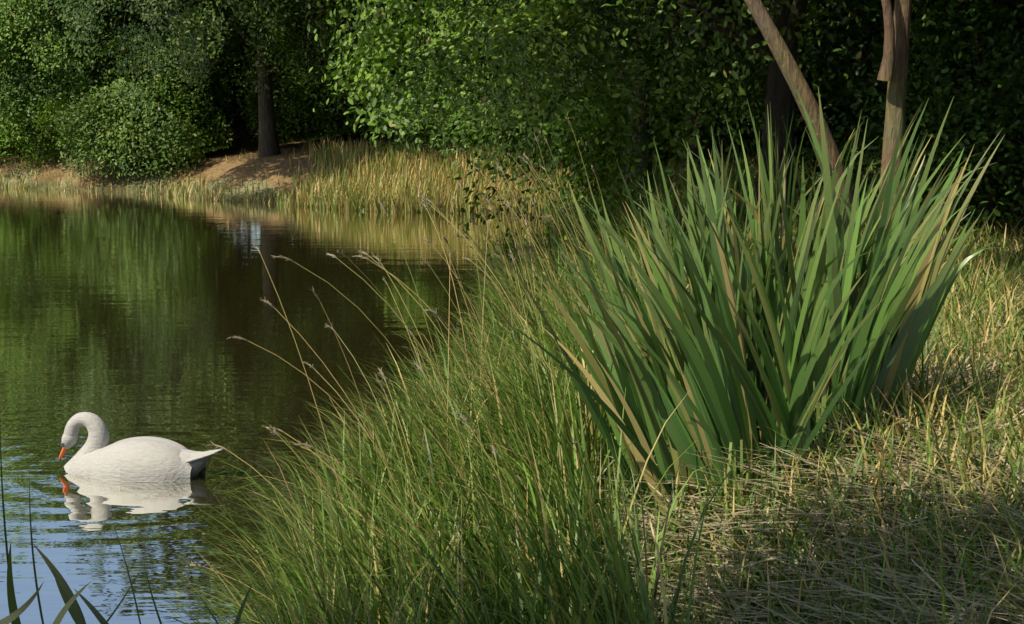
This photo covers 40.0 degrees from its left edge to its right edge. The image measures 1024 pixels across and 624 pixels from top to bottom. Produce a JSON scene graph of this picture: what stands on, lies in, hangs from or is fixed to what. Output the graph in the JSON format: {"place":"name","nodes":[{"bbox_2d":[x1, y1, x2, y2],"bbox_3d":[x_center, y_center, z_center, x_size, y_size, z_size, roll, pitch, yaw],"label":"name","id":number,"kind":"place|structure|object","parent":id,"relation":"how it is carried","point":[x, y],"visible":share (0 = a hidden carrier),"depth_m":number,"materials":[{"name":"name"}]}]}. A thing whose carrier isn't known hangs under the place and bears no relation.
{"place":"outdoors","nodes":[
{"label":"outdoors","id":0,"kind":"place"},
{"bbox_2d":[0,187,550,623],"bbox_3d":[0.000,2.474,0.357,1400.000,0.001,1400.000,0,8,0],"label":"water","id":1,"kind":"structure","parent":0,"point":[125,315],"depth_m":14.55,"materials":[{"name":"green liquid"}]},
{"bbox_2d":[58,412,221,482],"bbox_3d":[-2.575,0.978,9.744,1.255,0.545,0.490,2,8,12],"label":"swan","id":2,"kind":"object","parent":1,"relation":"on","point":[141,459],"visible":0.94,"depth_m":9.61,"materials":[{"name":"white"}]},
{"bbox_2d":[0,85,1023,623],"bbox_3d":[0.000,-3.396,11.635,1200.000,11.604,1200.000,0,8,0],"label":"ground","id":3,"kind":"structure","parent":0,"point":[236,165],"depth_m":42.27,"materials":[{"name":"soil"}]},
{"bbox_2d":[0,20,104,151],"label":"bush","id":4,"kind":"object","parent":3,"relation":"on","point":[29,142],"visible":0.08,"depth_m":48.12,"materials":[{"name":"green plant"}]},
{"bbox_2d":[0,2,221,176],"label":"bush","id":5,"kind":"object","parent":3,"relation":"on","point":[14,124],"visible":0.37,"depth_m":45.95,"materials":[{"name":"green plant"}]},
{"bbox_2d":[0,0,222,139],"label":"tree","id":6,"kind":"object","parent":3,"relation":"on","point":[74,31],"visible":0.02,"depth_m":50.77,"materials":[{"name":"green plant"}]},
{"bbox_2d":[27,9,217,182],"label":"bush","id":7,"kind":"object","parent":3,"relation":"on","point":[90,133],"visible":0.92,"depth_m":43.15,"materials":[{"name":"green plant"}]},
{"bbox_2d":[0,426,253,623],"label":"reeds","id":8,"kind":"object","parent":3,"relation":"on","point":[71,606],"visible":1,"depth_m":3.12,"materials":[{"name":"green plant"}]},
{"bbox_2d":[14,8,251,115],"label":"tree","id":9,"kind":"object","parent":3,"relation":"on","point":[239,73],"visible":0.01,"depth_m":56.40,"materials":[{"name":"green plant"}]},
{"bbox_2d":[0,0,295,135],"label":"tree","id":10,"kind":"object","parent":3,"relation":"on","point":[31,9],"visible":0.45,"depth_m":44.46,"materials":[{"name":"green plant"}]},
{"bbox_2d":[50,6,256,117],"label":"tree","id":11,"kind":"object","parent":3,"relation":"on","point":[227,77],"depth_m":59.77,"materials":[{"name":"green plant"}]},
{"bbox_2d":[85,24,238,169],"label":"bush","id":12,"kind":"object","parent":3,"relation":"on","point":[207,96],"visible":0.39,"depth_m":44.15,"materials":[{"name":"green plant"}]},
{"bbox_2d":[39,0,327,156],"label":"tree","id":13,"kind":"object","parent":3,"relation":"on","point":[268,144],"visible":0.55,"depth_m":36.74,"materials":[{"name":"green plant"}]},
{"bbox_2d":[116,6,402,115],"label":"tree","id":14,"kind":"object","parent":3,"relation":"on","point":[233,99],"visible":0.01,"depth_m":52.77,"materials":[{"name":"green plant"}]},
{"bbox_2d":[136,1,413,132],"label":"tree","id":15,"kind":"object","parent":3,"relation":"on","point":[235,106],"visible":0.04,"depth_m":50.75,"materials":[{"name":"green plant"}]},
{"bbox_2d":[104,0,458,140],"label":"tree","id":16,"kind":"object","parent":3,"relation":"on","point":[344,136],"visible":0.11,"depth_m":41.59,"materials":[{"name":"green plant"}]},
{"bbox_2d":[200,25,405,129],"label":"tree","id":17,"kind":"object","parent":3,"relation":"on","point":[227,72],"depth_m":49.58,"materials":[{"name":"green plant"}]},
{"bbox_2d":[222,36,402,142],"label":"bush","id":18,"kind":"object","parent":3,"relation":"on","point":[292,115],"visible":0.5,"depth_m":44.46,"materials":[{"name":"green plant"}]},
{"bbox_2d":[127,0,506,150],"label":"tree","id":19,"kind":"object","parent":3,"relation":"on","point":[264,5],"visible":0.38,"depth_m":36.81,"materials":[{"name":"green plant"}]},
{"bbox_2d":[239,0,501,151],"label":"tree","id":20,"kind":"object","parent":3,"relation":"on","point":[298,26],"visible":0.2,"depth_m":39.00,"materials":[{"name":"green plant"}]},
{"bbox_2d":[282,0,501,131],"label":"tree","id":21,"kind":"object","parent":3,"relation":"on","point":[324,63],"visible":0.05,"depth_m":39.00,"materials":[{"name":"green plant"}]},
{"bbox_2d":[0,136,813,215],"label":"bank reeds","id":22,"kind":"object","parent":3,"relation":"on","point":[321,193],"visible":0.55,"depth_m":36.05,"materials":[{"name":"yellow plant"}]},
{"bbox_2d":[185,116,632,623],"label":"tall grass seedheads","id":23,"kind":"object","parent":3,"relation":"on","point":[381,373],"depth_m":7.97,"materials":[{"name":"plant"}]},
{"bbox_2d":[352,30,546,154],"bbox_3d":[-0.630,-6.476,38.662,7.663,4.286,5.375,0,8,0],"label":"bush","id":24,"kind":"object","parent":3,"relation":"on","point":[420,135],"visible":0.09,"depth_m":38.34,"materials":[{"name":"green plant"}]},
{"bbox_2d":[383,39,515,132],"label":"tree","id":25,"kind":"object","parent":3,"relation":"on","point":[418,80],"depth_m":45.79,"materials":[{"name":"green plant"}]},
{"bbox_2d":[310,0,712,150],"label":"tree","id":26,"kind":"object","parent":3,"relation":"on","point":[400,90],"visible":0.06,"depth_m":36.18,"materials":[{"name":"green plant"}]},
{"bbox_2d":[127,119,1023,623],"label":"bank grass","id":27,"kind":"structure","parent":3,"relation":"on","point":[463,533],"depth_m":5.88,"materials":[{"name":"green plant"}]},
{"bbox_2d":[473,20,679,160],"bbox_3d":[1.774,-6.315,36.223,5.645,5.158,5.744,0,8,0],"label":"bush","id":28,"kind":"object","parent":3,"relation":"on","point":[504,121],"visible":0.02,"depth_m":35.95,"materials":[{"name":"green plant"}]},
{"bbox_2d":[498,66,763,180],"bbox_3d":[3.506,-5.476,35.249,7.723,4.386,4.901,0,8,0],"label":"bush","id":29,"kind":"object","parent":3,"relation":"on","point":[674,120],"visible":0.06,"depth_m":34.30,"materials":[{"name":"green plant"}]},
{"bbox_2d":[377,0,938,218],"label":"tree","id":30,"kind":"object","parent":3,"relation":"on","point":[809,151],"visible":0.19,"depth_m":23.83,"materials":[{"name":"green plant"}]},
{"bbox_2d":[306,0,1023,265],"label":"tree","id":31,"kind":"object","parent":3,"relation":"on","point":[732,20],"visible":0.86,"depth_m":16.17,"materials":[{"name":"green plant"}]},
{"bbox_2d":[385,1,980,159],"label":"tree","id":32,"kind":"object","parent":3,"relation":"on","point":[749,125],"depth_m":35.59,"materials":[{"name":"green plant"}]},
{"bbox_2d":[402,0,992,168],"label":"tree","id":33,"kind":"object","parent":3,"relation":"on","point":[699,127],"visible":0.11,"depth_m":30.01,"materials":[{"name":"green plant"}]},
{"bbox_2d":[503,87,1013,521],"bbox_3d":[1.147,-0.008,6.409,2.404,2.017,2.018,0,8,0],"label":"iris clump","id":34,"kind":"object","parent":3,"relation":"on","point":[735,341],"visible":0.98,"depth_m":6.22,"materials":[{"name":"green plant"}]},
{"bbox_2d":[551,215,1023,623],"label":"grass","id":35,"kind":"structure","parent":3,"relation":"on","point":[735,593],"depth_m":5.28,"materials":[{"name":"plant"}]},
{"bbox_2d":[744,0,911,254],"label":"tree trunk","id":36,"kind":"object","parent":3,"relation":"on","point":[893,71],"visible":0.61,"depth_m":13.00,"materials":[{"name":"brown plant"}]},
{"bbox_2d":[754,81,909,131],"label":"bush","id":37,"kind":"object","parent":3,"relation":"on","point":[802,123],"visible":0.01,"depth_m":41.10,"materials":[{"name":"green plant"}]},
{"bbox_2d":[753,0,923,128],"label":"tree","id":38,"kind":"object","parent":3,"relation":"on","point":[842,106],"depth_m":38.40,"materials":[{"name":"green plant"}]},
{"bbox_2d":[709,2,969,131],"bbox_3d":[11.949,-13.109,36.639,16.259,16.892,11.681,-4,9,-24],"label":"tree","id":39,"kind":"object","parent":3,"relation":"on","point":[808,79],"visible":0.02,"depth_m":35.95,"materials":[{"name":"green plant"}]},
{"bbox_2d":[658,0,1023,193],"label":"tree","id":40,"kind":"object","parent":3,"relation":"on","point":[842,66],"visible":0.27,"depth_m":20.12,"materials":[{"name":"green plant"}]},
{"bbox_2d":[743,0,983,105],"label":"tree","id":41,"kind":"object","parent":3,"relation":"on","point":[852,57],"visible":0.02,"depth_m":30.36,"materials":[{"name":"green plant"}]},
{"bbox_2d":[802,0,991,143],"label":"tree","id":42,"kind":"object","parent":3,"relation":"on","point":[832,112],"depth_m":37.17,"materials":[{"name":"green plant"}]},
{"bbox_2d":[771,0,1023,164],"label":"tree","id":43,"kind":"object","parent":3,"relation":"on","point":[835,109],"visible":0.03,"depth_m":22.80,"materials":[{"name":"green plant"}]},
{"bbox_2d":[795,0,1023,202],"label":"tree","id":44,"kind":"object","parent":3,"relation":"on","point":[865,7],"visible":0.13,"depth_m":19.10,"materials":[{"name":"green plant"}]},
{"bbox_2d":[814,0,1023,229],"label":"bush","id":45,"kind":"object","parent":3,"relation":"on","point":[984,117],"visible":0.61,"depth_m":15.57,"materials":[{"name":"green plant"}]},
{"bbox_2d":[910,0,1023,193],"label":"tree","id":46,"kind":"object","parent":3,"relation":"on","point":[968,29],"visible":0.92,"depth_m":14.90,"materials":[{"name":"green plant"}]}
]}

